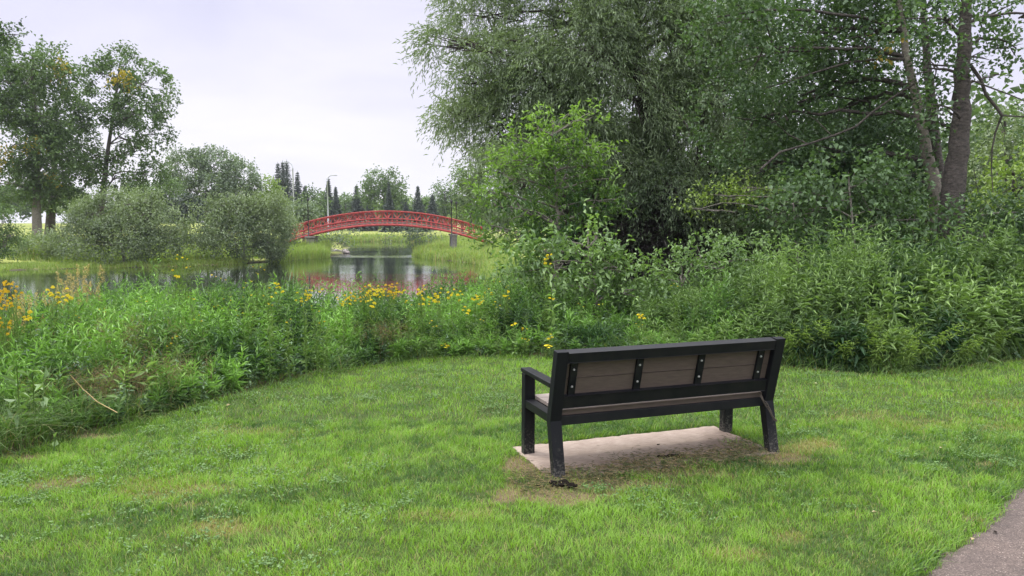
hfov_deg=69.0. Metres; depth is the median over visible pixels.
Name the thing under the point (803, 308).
tall weed
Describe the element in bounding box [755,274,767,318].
tall weed
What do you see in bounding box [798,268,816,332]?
tall weed
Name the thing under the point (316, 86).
sky
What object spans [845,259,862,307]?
tall weed
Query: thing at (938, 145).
shaded tree
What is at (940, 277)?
tall weed
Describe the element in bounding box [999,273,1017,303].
tall weed
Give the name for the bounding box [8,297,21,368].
flowering weed
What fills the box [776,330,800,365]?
goldenrod
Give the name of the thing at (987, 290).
tall weed
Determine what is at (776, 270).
tall weed
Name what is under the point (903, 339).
goldenrod
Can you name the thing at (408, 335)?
flowering weed
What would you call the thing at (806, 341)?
goldenrod
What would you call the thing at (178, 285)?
flowering weed
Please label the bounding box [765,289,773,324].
tall weed
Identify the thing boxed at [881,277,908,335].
tall weed
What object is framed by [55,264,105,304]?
dry reed
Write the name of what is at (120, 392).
milkweed
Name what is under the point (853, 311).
tall weed
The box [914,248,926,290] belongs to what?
tall weed
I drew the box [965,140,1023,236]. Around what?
olive tree
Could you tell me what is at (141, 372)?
milkweed
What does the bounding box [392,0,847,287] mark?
willow tree
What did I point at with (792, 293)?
tall weed
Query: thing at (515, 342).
leafy weed
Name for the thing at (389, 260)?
water
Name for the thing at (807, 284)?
tall weed
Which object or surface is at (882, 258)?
tall weed
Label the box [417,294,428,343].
flowering weed
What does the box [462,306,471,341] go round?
flowering weed
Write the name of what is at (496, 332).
flowering weed
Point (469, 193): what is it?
broadleaf tree
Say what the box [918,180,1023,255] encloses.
hazel bush
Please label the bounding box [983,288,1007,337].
tall weed
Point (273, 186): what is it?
broadleaf tree
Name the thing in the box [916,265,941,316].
tall weed
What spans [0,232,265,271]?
bank grass
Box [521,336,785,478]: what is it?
park bench
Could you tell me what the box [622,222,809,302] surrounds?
elder shrub
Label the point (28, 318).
flowering weed
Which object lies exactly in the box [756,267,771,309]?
tall weed
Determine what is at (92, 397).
dry stalk
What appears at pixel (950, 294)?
tall weed
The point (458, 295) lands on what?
flowering weed
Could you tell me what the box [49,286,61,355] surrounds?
flowering weed
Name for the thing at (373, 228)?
spruce tree
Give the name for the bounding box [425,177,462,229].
broadleaf tree
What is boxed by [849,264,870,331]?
tall weed
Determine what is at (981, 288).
tall weed
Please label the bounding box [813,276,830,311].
tall weed
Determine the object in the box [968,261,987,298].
tall weed
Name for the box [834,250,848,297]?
tall weed
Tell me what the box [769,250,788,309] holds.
tall weed
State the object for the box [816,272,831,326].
tall weed
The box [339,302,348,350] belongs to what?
flowering weed
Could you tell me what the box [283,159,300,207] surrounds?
spruce tree
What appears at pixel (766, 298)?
tall weed
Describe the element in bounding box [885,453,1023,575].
verge grass
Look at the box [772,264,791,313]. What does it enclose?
tall weed
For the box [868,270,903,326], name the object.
tall weed
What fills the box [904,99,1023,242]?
olive tree
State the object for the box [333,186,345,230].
spruce tree
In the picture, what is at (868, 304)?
tall weed
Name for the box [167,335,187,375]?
milkweed
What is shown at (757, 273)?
tall weed
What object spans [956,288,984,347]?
tall weed
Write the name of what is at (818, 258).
tall weed
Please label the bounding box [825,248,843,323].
tall weed
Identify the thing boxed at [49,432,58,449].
leafy weed
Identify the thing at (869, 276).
tall weed
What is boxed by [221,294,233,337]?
flowering weed
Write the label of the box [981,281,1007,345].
tall weed
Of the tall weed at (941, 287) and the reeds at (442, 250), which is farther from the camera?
the reeds at (442, 250)
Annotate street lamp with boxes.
[282,162,294,229]
[327,175,336,233]
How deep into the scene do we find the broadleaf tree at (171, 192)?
96.33 m
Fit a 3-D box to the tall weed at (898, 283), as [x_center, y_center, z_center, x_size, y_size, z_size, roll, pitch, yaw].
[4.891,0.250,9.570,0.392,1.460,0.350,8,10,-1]
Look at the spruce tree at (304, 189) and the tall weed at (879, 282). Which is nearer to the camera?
the tall weed at (879, 282)
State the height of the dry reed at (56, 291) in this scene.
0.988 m
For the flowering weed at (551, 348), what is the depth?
9.71 m
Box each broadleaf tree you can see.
[119,177,185,228]
[153,142,266,226]
[161,190,209,229]
[258,173,291,218]
[283,192,325,240]
[298,182,333,228]
[338,192,364,218]
[354,165,411,219]
[373,195,413,214]
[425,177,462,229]
[446,164,495,239]
[447,201,478,233]
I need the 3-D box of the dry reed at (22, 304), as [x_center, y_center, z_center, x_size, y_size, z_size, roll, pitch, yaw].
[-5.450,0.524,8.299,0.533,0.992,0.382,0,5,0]
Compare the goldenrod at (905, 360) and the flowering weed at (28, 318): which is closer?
the flowering weed at (28, 318)
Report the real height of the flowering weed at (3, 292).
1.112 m
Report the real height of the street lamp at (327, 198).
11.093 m
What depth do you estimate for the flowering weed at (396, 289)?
10.50 m
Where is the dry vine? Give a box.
[759,392,777,421]
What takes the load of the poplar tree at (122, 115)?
on the ground at (260, 385)
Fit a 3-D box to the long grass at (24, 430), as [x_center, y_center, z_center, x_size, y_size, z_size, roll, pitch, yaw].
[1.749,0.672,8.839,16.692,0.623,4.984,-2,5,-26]
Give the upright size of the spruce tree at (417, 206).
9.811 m
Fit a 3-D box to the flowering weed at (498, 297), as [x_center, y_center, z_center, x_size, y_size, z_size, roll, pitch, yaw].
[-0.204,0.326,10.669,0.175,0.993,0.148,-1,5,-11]
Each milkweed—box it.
[107,379,128,420]
[134,360,158,409]
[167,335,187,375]
[544,282,564,342]
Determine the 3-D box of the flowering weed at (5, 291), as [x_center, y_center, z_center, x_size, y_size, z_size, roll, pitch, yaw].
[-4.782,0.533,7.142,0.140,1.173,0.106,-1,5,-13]
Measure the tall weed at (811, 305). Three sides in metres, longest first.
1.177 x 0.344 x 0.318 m
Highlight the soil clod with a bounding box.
[549,479,577,488]
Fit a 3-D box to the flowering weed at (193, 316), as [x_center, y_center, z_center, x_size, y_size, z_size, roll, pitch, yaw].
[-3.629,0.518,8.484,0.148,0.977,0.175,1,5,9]
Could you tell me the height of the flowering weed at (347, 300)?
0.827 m
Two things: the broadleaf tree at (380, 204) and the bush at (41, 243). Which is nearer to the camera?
the bush at (41, 243)
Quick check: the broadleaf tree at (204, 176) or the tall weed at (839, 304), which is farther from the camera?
the broadleaf tree at (204, 176)
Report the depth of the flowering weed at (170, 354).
7.38 m
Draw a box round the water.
[0,241,480,318]
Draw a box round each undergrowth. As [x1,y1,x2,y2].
[0,258,756,439]
[484,244,994,319]
[632,202,950,371]
[802,205,1023,373]
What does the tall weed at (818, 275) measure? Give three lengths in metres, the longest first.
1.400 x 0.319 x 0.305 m
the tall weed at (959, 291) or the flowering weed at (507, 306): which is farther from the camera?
the flowering weed at (507, 306)
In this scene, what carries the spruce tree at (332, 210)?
on the ground at (260, 385)
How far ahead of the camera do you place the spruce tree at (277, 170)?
148.36 m
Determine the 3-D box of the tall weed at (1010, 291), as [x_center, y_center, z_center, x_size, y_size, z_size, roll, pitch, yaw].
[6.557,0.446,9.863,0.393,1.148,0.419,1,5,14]
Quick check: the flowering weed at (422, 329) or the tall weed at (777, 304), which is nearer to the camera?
the tall weed at (777, 304)
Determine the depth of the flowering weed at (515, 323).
9.89 m
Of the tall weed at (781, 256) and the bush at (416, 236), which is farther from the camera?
the bush at (416, 236)
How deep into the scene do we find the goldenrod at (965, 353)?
8.99 m
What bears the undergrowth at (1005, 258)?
on the ground at (260, 385)
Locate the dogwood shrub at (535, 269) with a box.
[480,198,678,319]
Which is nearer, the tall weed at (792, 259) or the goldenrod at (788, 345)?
the goldenrod at (788, 345)
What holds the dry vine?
hanging from the park bench
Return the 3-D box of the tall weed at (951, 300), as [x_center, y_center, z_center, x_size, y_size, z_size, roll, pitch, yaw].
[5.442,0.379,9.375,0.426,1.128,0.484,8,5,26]
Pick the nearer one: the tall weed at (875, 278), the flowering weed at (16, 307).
the flowering weed at (16, 307)
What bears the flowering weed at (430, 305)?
on the ground at (260, 385)
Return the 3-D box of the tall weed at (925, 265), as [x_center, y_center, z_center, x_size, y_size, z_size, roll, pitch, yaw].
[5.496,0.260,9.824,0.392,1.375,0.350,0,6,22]
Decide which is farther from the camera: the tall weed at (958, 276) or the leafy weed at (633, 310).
the leafy weed at (633, 310)
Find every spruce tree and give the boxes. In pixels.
[272,160,297,228]
[273,164,280,187]
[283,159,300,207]
[291,172,301,205]
[298,186,315,229]
[317,179,341,230]
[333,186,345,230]
[345,184,369,230]
[364,203,378,230]
[378,182,401,231]
[398,201,410,230]
[405,186,430,231]
[426,194,448,230]
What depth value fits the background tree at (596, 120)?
25.73 m
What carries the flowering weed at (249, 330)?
on the ground at (260, 385)
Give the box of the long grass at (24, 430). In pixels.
[0,325,1023,463]
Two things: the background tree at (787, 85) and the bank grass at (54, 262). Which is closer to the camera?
the background tree at (787, 85)
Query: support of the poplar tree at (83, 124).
on the ground at (260, 385)
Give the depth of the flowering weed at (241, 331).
8.56 m
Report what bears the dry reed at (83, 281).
on the ground at (260, 385)
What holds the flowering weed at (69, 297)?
on the ground at (260, 385)
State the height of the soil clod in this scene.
0.042 m
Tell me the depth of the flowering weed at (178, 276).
8.95 m
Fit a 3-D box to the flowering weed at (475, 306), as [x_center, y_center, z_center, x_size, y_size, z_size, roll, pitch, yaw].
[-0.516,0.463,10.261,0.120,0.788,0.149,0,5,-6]
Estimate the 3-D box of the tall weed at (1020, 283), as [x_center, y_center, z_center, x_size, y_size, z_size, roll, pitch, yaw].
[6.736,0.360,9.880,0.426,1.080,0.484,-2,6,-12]
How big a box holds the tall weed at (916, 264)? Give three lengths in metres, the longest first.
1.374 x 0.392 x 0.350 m
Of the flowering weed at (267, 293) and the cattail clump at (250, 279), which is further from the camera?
the cattail clump at (250, 279)
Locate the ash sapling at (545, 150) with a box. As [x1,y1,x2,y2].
[451,97,637,293]
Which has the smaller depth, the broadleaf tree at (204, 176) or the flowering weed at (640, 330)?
the flowering weed at (640, 330)
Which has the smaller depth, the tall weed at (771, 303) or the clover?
the clover
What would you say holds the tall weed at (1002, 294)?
on the ground at (260, 385)
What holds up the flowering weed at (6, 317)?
on the ground at (260, 385)
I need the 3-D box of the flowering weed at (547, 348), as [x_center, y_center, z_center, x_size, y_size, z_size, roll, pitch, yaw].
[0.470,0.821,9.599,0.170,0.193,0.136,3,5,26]
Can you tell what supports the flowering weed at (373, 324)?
on the ground at (260, 385)
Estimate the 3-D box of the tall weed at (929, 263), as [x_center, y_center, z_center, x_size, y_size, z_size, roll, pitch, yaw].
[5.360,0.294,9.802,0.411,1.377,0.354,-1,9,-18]
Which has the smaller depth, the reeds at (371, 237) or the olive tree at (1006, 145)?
the olive tree at (1006, 145)
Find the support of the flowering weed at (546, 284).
on the ground at (260, 385)
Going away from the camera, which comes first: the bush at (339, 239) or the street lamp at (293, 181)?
the bush at (339, 239)
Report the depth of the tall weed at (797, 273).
9.87 m
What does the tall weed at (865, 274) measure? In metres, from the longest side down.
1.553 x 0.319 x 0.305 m
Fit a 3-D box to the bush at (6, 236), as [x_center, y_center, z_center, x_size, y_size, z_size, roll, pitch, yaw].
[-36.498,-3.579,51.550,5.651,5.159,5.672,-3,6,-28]
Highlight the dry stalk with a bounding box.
[70,375,117,412]
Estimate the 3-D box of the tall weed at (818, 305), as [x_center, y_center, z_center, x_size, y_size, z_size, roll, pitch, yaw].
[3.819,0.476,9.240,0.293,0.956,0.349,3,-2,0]
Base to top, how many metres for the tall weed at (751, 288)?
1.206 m
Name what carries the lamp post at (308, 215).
on the ground at (260, 385)
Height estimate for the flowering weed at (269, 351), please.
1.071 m
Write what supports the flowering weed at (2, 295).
on the ground at (260, 385)
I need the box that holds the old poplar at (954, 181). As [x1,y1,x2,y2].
[839,0,1023,254]
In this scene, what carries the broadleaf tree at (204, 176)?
on the ground at (260, 385)
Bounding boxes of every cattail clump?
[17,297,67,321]
[223,262,291,298]
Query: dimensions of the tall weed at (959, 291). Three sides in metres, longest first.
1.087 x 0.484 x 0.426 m
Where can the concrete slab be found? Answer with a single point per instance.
(578, 452)
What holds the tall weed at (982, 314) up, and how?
on the ground at (260, 385)
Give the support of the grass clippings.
on the ground at (260, 385)
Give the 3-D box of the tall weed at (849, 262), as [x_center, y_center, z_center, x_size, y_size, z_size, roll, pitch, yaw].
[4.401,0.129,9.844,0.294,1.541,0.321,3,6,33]
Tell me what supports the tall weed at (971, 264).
on the ground at (260, 385)
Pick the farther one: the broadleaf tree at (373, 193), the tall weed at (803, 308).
the broadleaf tree at (373, 193)
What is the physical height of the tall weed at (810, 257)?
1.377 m
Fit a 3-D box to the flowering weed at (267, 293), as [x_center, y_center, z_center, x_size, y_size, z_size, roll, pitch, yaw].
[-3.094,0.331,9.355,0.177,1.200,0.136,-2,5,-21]
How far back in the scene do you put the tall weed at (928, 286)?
9.68 m
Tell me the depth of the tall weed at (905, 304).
9.23 m
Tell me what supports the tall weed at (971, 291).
on the ground at (260, 385)
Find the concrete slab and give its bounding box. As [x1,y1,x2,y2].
[513,426,778,481]
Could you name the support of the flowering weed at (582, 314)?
on the ground at (260, 385)
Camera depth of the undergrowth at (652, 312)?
9.70 m
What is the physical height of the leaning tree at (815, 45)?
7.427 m
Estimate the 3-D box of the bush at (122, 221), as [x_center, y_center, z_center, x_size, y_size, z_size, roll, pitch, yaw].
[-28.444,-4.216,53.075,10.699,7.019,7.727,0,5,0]
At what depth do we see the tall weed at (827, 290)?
9.20 m
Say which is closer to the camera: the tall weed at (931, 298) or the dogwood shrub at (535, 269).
the tall weed at (931, 298)
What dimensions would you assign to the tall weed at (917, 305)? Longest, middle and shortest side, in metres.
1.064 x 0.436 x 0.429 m
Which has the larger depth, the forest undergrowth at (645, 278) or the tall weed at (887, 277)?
the forest undergrowth at (645, 278)
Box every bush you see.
[0,202,33,262]
[5,220,85,260]
[42,182,194,266]
[172,183,302,263]
[257,210,310,251]
[305,221,359,251]
[349,220,369,235]
[378,226,398,241]
[396,216,442,242]
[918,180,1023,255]
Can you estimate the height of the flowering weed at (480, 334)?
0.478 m
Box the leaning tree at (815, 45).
[663,0,941,255]
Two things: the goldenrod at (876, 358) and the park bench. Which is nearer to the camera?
the park bench
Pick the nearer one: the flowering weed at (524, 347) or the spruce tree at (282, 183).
the flowering weed at (524, 347)
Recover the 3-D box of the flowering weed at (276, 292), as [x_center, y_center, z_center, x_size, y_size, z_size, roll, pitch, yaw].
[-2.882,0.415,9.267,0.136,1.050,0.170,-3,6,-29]
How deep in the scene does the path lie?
3.92 m
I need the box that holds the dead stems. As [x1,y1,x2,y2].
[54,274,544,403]
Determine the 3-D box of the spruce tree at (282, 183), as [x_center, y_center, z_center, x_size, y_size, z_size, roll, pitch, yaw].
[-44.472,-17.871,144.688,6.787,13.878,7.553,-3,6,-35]
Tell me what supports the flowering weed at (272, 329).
on the ground at (260, 385)
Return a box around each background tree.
[502,17,675,242]
[640,1,830,184]
[751,0,955,253]
[973,104,1023,237]
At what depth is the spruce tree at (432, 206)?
173.61 m
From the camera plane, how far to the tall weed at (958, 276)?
9.59 m
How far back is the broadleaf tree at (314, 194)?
147.70 m
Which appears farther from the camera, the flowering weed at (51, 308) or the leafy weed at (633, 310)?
the leafy weed at (633, 310)
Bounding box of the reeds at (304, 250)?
[266,238,335,261]
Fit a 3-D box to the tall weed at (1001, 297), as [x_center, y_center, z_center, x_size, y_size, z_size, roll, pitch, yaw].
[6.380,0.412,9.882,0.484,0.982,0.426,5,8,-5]
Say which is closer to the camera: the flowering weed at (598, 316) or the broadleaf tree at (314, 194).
the flowering weed at (598, 316)
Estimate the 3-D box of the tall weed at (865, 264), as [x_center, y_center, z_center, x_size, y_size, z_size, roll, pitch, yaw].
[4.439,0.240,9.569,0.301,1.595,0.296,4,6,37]
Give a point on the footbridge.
(313, 238)
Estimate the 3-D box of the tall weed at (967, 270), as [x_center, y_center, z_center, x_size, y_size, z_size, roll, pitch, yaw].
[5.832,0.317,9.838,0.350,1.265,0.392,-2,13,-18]
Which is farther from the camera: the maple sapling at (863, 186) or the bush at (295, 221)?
the bush at (295, 221)
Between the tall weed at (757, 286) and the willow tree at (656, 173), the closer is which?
the tall weed at (757, 286)
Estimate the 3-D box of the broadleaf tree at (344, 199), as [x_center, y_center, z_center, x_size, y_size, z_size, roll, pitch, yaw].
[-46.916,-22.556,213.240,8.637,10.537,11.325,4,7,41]
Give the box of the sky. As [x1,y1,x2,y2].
[0,0,1023,224]
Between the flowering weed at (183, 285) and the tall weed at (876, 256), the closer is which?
the flowering weed at (183, 285)
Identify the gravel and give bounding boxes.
[914,476,1023,571]
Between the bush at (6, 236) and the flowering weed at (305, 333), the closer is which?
the flowering weed at (305, 333)
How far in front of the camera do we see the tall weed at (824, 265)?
9.69 m
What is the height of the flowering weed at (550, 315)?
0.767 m
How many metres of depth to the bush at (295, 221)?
65.93 m
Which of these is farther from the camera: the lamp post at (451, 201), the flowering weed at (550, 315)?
the lamp post at (451, 201)
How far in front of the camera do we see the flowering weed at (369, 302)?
9.62 m
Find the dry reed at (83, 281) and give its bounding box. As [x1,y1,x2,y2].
[62,272,101,314]
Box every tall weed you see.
[742,267,757,324]
[749,266,760,318]
[754,254,762,304]
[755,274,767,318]
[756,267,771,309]
[757,280,772,325]
[761,287,781,336]
[763,293,778,334]
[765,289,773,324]
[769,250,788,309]
[769,251,783,308]
[770,291,784,333]
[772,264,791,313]
[782,245,801,320]
[784,276,797,324]
[789,250,803,314]
[790,258,815,315]
[792,281,811,354]
[795,270,816,329]
[795,287,813,336]
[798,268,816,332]
[800,244,814,286]
[800,270,822,337]
[804,253,819,294]
[810,290,830,350]
[811,254,822,310]
[812,260,826,322]
[812,269,837,349]
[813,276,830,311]
[816,248,832,294]
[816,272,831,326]
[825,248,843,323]
[825,270,846,334]
[831,244,850,300]
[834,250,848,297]
[834,276,850,336]
[839,241,855,299]
[839,269,856,330]
[845,251,870,320]
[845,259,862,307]
[846,233,865,279]
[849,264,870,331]
[851,270,871,315]
[857,251,872,308]
[857,281,877,333]
[858,248,869,297]
[865,261,877,305]
[868,251,883,281]
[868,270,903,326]
[870,261,880,298]
[871,257,893,310]
[871,279,894,336]
[872,254,886,312]
[874,266,895,313]
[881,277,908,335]
[883,272,906,307]
[890,253,914,312]
[893,246,910,290]
[898,278,922,324]
[900,295,940,351]
[905,250,927,290]
[905,292,948,359]
[906,290,931,328]
[909,258,928,313]
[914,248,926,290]
[915,259,938,294]
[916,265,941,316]
[916,271,931,302]
[920,256,937,299]
[920,256,949,312]
[921,272,942,313]
[928,273,958,343]
[930,257,945,285]
[932,280,956,330]
[935,262,951,286]
[943,272,972,341]
[945,266,967,303]
[945,279,970,319]
[952,267,971,293]
[952,273,973,324]
[955,279,978,316]
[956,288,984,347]
[958,289,996,348]
[960,279,988,337]
[963,254,979,298]
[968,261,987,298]
[969,262,987,310]
[979,285,1002,345]
[980,268,995,293]
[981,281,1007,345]
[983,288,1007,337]
[990,282,1008,308]
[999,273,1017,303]
[999,282,1010,312]
[1001,280,1022,323]
[1002,291,1023,348]
[1006,275,1023,345]
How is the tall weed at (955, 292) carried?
on the ground at (260, 385)
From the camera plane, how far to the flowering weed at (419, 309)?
9.75 m
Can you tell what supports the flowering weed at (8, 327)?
on the ground at (260, 385)
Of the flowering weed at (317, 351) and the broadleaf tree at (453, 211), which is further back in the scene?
the broadleaf tree at (453, 211)
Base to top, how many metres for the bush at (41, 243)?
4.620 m
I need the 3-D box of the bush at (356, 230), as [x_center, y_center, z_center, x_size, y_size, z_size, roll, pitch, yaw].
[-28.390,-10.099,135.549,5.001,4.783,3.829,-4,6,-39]
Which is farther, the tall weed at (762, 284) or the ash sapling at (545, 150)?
the ash sapling at (545, 150)
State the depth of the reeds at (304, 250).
65.06 m
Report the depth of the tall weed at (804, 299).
9.14 m
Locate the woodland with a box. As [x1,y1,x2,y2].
[0,65,1023,243]
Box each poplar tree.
[0,34,87,238]
[4,59,105,238]
[68,39,183,217]
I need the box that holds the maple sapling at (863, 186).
[741,141,980,261]
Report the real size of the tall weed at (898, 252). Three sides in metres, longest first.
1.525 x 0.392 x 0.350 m
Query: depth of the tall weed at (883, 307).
9.05 m
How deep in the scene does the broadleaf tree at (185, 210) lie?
90.65 m
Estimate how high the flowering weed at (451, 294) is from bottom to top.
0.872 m
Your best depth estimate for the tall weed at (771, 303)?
9.45 m
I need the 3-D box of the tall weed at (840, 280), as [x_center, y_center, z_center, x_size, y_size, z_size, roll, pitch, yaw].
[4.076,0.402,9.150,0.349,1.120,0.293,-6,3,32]
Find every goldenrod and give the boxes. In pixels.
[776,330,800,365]
[778,320,814,360]
[812,315,833,350]
[834,337,859,370]
[858,310,888,355]
[862,328,890,371]
[885,322,925,361]
[891,338,926,372]
[915,318,976,368]
[946,336,987,366]
[989,328,1015,356]
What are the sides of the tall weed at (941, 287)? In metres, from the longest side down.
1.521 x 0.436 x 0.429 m
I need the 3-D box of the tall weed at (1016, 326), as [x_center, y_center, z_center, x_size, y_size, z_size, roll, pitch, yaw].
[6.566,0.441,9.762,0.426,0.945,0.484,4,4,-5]
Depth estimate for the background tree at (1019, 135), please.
25.48 m
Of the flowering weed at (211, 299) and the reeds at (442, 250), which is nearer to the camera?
the flowering weed at (211, 299)
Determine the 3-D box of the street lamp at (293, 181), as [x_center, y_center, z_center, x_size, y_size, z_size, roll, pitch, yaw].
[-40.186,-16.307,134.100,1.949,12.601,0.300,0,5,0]
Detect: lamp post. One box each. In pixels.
[307,198,308,235]
[450,200,452,250]
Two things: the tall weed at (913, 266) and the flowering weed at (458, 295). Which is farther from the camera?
the flowering weed at (458, 295)
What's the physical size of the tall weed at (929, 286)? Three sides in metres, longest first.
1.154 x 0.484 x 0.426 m
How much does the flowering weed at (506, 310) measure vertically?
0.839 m
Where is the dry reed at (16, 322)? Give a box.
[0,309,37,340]
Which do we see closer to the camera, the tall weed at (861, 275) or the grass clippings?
the grass clippings
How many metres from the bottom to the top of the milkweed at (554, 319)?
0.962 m
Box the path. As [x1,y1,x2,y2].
[927,478,1023,575]
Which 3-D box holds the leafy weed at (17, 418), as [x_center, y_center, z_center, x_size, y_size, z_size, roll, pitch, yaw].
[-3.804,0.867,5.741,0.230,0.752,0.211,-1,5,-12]
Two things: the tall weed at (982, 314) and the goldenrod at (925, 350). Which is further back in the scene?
the tall weed at (982, 314)
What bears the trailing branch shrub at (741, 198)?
on the ground at (260, 385)
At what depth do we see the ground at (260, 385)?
4.81 m
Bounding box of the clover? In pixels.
[0,363,1023,575]
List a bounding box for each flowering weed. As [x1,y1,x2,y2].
[0,281,5,363]
[0,290,12,356]
[0,296,5,373]
[0,299,13,349]
[0,301,10,381]
[0,321,10,374]
[3,283,19,359]
[5,280,17,345]
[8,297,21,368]
[11,283,22,358]
[18,308,35,353]
[45,285,58,337]
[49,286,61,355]
[61,287,76,330]
[166,343,180,368]
[168,269,179,320]
[172,336,186,367]
[173,254,183,320]
[177,257,187,318]
[181,266,193,314]
[188,291,197,352]
[206,274,216,333]
[220,278,231,336]
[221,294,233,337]
[235,310,247,368]
[243,287,255,366]
[245,281,254,335]
[252,266,262,326]
[260,267,270,345]
[263,287,275,383]
[267,297,276,364]
[274,282,284,333]
[282,320,293,382]
[300,299,311,384]
[310,307,323,376]
[317,321,332,380]
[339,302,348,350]
[344,292,354,325]
[366,284,375,327]
[366,286,374,333]
[367,299,378,356]
[371,289,380,334]
[384,284,393,333]
[390,288,397,317]
[404,299,413,358]
[415,285,424,348]
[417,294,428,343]
[427,320,436,358]
[428,296,434,326]
[434,287,443,348]
[446,288,455,346]
[454,290,462,322]
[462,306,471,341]
[471,294,478,333]
[475,319,485,348]
[477,298,484,324]
[480,293,490,338]
[491,301,499,342]
[494,276,501,328]
[502,290,509,337]
[503,284,512,330]
[509,322,518,351]
[520,325,529,353]
[520,338,528,356]
[541,253,551,330]
[542,344,551,357]
[545,297,554,342]
[547,334,555,356]
[577,303,584,325]
[595,304,602,329]
[637,313,645,344]
[669,286,680,335]
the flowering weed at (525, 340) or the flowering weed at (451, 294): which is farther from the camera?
the flowering weed at (451, 294)
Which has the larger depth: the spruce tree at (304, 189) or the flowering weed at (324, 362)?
the spruce tree at (304, 189)
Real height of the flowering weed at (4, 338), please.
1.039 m
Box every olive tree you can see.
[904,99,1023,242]
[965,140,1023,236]
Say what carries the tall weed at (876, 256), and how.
on the ground at (260, 385)
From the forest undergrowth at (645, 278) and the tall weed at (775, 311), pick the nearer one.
the tall weed at (775, 311)
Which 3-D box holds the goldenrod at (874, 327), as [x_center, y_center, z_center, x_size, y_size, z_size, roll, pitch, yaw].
[4.252,0.616,8.882,0.299,0.735,0.399,-3,6,-30]
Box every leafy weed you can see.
[0,353,30,448]
[28,367,65,442]
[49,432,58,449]
[511,340,518,357]
[624,292,640,335]
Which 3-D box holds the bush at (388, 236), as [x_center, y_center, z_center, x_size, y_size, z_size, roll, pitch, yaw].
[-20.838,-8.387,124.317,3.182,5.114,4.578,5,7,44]
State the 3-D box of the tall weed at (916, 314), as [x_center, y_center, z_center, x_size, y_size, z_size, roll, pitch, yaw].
[4.997,0.567,9.125,0.436,0.989,0.429,-5,1,40]
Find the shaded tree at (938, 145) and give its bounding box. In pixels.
[848,0,982,245]
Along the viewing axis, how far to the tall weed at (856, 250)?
9.78 m
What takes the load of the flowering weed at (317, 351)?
on the ground at (260, 385)
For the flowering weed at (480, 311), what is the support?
on the ground at (260, 385)
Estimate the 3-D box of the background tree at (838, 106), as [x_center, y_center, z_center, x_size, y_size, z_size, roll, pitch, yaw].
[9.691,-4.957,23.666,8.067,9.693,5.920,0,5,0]
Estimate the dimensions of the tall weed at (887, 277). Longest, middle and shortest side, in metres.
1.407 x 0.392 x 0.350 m
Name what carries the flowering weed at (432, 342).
on the ground at (260, 385)
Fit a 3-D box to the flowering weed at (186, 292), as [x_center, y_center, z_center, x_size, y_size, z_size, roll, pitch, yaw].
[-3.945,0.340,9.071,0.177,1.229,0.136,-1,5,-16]
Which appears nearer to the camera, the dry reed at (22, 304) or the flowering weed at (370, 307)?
the dry reed at (22, 304)
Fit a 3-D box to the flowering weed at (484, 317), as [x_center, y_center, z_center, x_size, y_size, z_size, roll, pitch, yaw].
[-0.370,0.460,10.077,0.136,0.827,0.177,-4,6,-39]
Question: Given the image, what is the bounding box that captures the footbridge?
[290,211,492,248]
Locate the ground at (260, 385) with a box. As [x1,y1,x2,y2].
[0,223,1023,575]
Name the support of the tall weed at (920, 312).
on the ground at (260, 385)
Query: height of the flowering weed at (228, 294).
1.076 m
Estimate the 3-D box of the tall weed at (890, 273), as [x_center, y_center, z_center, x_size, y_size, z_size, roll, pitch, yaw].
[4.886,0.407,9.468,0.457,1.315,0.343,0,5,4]
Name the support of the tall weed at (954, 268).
on the ground at (260, 385)
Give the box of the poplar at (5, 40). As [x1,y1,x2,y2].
[0,16,35,92]
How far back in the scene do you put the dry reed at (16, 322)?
7.63 m
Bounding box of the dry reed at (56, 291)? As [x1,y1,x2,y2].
[42,283,81,318]
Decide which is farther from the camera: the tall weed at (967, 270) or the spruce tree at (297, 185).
the spruce tree at (297, 185)
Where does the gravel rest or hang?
on the path
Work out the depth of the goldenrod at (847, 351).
8.75 m
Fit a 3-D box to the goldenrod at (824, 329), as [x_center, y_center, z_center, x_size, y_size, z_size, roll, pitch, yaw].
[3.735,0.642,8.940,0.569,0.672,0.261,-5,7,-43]
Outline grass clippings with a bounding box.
[494,434,782,496]
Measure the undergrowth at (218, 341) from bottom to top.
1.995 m
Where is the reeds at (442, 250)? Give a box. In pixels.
[411,236,549,288]
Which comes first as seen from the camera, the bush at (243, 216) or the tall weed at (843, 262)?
the tall weed at (843, 262)
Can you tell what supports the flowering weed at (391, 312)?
on the ground at (260, 385)
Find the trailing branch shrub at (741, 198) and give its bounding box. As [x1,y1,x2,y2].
[669,165,828,269]
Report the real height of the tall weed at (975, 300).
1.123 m
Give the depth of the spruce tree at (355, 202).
168.55 m
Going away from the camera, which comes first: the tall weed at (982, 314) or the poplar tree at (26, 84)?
the tall weed at (982, 314)
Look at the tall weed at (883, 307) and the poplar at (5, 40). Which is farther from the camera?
the poplar at (5, 40)
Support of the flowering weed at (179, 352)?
on the ground at (260, 385)
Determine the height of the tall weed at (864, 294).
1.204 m
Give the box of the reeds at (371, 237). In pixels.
[315,232,468,242]
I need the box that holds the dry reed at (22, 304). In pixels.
[0,290,44,325]

